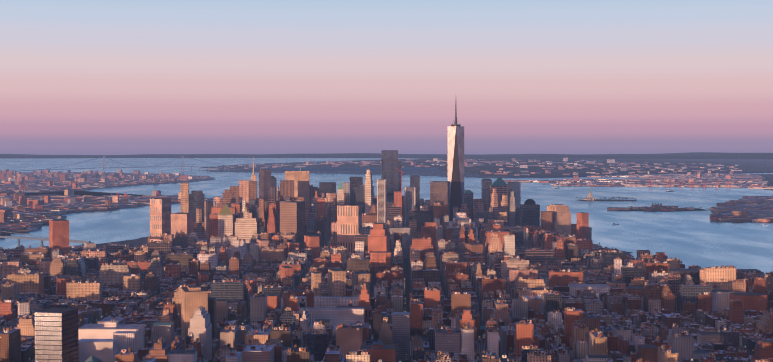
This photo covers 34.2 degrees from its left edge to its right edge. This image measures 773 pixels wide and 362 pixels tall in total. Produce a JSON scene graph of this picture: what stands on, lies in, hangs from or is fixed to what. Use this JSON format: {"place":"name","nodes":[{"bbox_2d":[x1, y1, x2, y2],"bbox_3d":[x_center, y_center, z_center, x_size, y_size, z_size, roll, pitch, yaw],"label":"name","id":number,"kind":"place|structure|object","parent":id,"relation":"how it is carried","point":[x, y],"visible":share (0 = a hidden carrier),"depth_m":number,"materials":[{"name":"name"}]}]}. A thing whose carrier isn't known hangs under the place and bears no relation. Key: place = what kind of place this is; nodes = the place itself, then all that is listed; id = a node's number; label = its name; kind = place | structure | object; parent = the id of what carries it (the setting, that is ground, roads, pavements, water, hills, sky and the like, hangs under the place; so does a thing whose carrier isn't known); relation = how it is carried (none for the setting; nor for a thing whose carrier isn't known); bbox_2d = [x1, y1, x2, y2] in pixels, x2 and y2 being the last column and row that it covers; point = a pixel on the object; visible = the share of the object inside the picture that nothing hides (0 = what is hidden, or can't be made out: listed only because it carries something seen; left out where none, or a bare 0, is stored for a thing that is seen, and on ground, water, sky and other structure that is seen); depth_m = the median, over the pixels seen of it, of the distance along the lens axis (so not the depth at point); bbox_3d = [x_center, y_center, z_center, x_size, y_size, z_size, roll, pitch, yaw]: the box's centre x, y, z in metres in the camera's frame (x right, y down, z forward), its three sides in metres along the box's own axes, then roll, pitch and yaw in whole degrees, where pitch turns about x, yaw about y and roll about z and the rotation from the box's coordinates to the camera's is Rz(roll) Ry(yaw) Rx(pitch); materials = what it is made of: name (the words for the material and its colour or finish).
{"place":"outdoors","nodes":[
{"label":"outdoors","id":0,"kind":"place"},
{"bbox_2d":[7,180,201,225],"bbox_3d":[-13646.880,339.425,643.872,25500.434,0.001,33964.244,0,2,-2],"label":"warehouses","id":1,"kind":"structure","parent":0,"point":[81,193],"depth_m":9236.06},
{"bbox_2d":[5,156,233,172],"bbox_3d":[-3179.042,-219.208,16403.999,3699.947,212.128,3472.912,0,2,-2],"label":"suspension bridge","id":2,"kind":"structure","parent":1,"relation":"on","point":[104,157],"depth_m":16095.79,"materials":[{"name":"silver metal"}]},
{"bbox_2d":[0,158,772,235],"bbox_3d":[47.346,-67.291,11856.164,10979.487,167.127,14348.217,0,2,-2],"label":"shore buildings","id":3,"kind":"structure","parent":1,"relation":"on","point":[20,211],"depth_m":10856.15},
{"bbox_2d":[109,168,729,242],"bbox_3d":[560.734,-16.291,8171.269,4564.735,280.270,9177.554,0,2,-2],"label":"piers","id":4,"kind":"structure","parent":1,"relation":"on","point":[131,200],"depth_m":9638.77,"materials":[{"name":"grey concrete"}]},
{"bbox_2d":[0,153,495,157],"bbox_3d":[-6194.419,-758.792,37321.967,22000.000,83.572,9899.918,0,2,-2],"label":"land","id":5,"kind":"structure","parent":0,"point":[355,155],"depth_m":36136.47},
{"bbox_2d":[0,158,772,274],"bbox_3d":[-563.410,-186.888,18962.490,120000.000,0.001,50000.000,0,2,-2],"label":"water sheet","id":6,"kind":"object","parent":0,"point":[700,238],"visible":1,"depth_m":7697.81,"materials":[{"name":"blue liquid"}]},
{"bbox_2d":[0,0,772,154],"label":"sky","id":7,"kind":"structure","parent":0,"point":[78,77],"materials":[{"name":"pink"}]},
{"bbox_2d":[53,239,751,361],"bbox_3d":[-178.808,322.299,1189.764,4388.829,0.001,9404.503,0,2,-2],"label":"street","id":8,"kind":"structure","parent":0,"point":[406,282],"depth_m":3076.48,"materials":[{"name":"grey asphalt"}]},
{"bbox_2d":[0,231,95,250],"bbox_3d":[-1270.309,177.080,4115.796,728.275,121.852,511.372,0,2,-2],"label":"bridge","id":9,"kind":"structure","parent":8,"relation":"on","point":[89,245],"depth_m":3998.99,"materials":[{"name":"grey"}]},
{"bbox_2d":[2,103,772,361],"bbox_3d":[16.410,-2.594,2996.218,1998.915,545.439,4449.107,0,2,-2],"label":"skyscrapers","id":10,"kind":"structure","parent":8,"relation":"on","point":[60,336],"depth_m":3744.74,"materials":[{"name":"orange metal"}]},
{"bbox_2d":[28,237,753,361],"bbox_3d":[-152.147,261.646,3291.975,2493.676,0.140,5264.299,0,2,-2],"label":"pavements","id":11,"kind":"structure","parent":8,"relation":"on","point":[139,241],"depth_m":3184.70,"materials":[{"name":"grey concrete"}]},
{"bbox_2d":[17,197,704,361],"bbox_3d":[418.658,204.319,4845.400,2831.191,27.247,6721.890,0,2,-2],"label":"park trees","id":12,"kind":"object","parent":11,"relation":"on","point":[413,332],"visible":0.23,"depth_m":2280.63,"materials":[{"name":"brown plant"}]},
{"bbox_2d":[0,194,772,361],"bbox_3d":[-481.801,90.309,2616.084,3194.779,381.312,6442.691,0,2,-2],"label":"city blocks","id":13,"kind":"structure","parent":11,"relation":"on","point":[143,283],"depth_m":2680.00,"materials":[{"name":"brown brick"}]},
{"bbox_2d":[202,158,772,175],"bbox_3d":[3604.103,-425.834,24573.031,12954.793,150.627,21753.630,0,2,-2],"label":"staten island","id":14,"kind":"structure","parent":0,"point":[756,165],"depth_m":16891.67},
{"bbox_2d":[442,152,772,158],"bbox_3d":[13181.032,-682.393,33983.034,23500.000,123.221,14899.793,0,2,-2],"label":"hills","id":15,"kind":"structure","parent":0,"point":[704,155],"depth_m":33617.80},
{"bbox_2d":[581,199,636,200],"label":"island","id":16,"kind":"structure","parent":0,"point":[607,200],"depth_m":8067.02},
{"bbox_2d":[584,186,596,199],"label":"statue of liberty","id":17,"kind":"object","parent":16,"relation":"on","point":[589,197],"visible":1,"depth_m":8114.60,"materials":[{"name":"green metal"}]},
{"bbox_2d":[630,208,704,210],"bbox_3d":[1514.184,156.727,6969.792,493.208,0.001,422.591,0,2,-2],"label":"trees","id":18,"kind":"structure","parent":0,"point":[672,208],"depth_m":6839.79,"materials":[{"name":"green plant"}]},
{"bbox_2d":[652,174,772,221],"bbox_3d":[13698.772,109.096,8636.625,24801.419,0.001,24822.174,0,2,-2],"label":"pier","id":19,"kind":"structure","parent":0,"point":[768,178],"depth_m":12958.81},
{"bbox_2d":[629,203,727,219],"bbox_3d":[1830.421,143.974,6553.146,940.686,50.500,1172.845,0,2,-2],"label":"island buildings","id":20,"kind":"structure","parent":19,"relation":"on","point":[712,217],"depth_m":6866.12,"materials":[{"name":"brown brick"}]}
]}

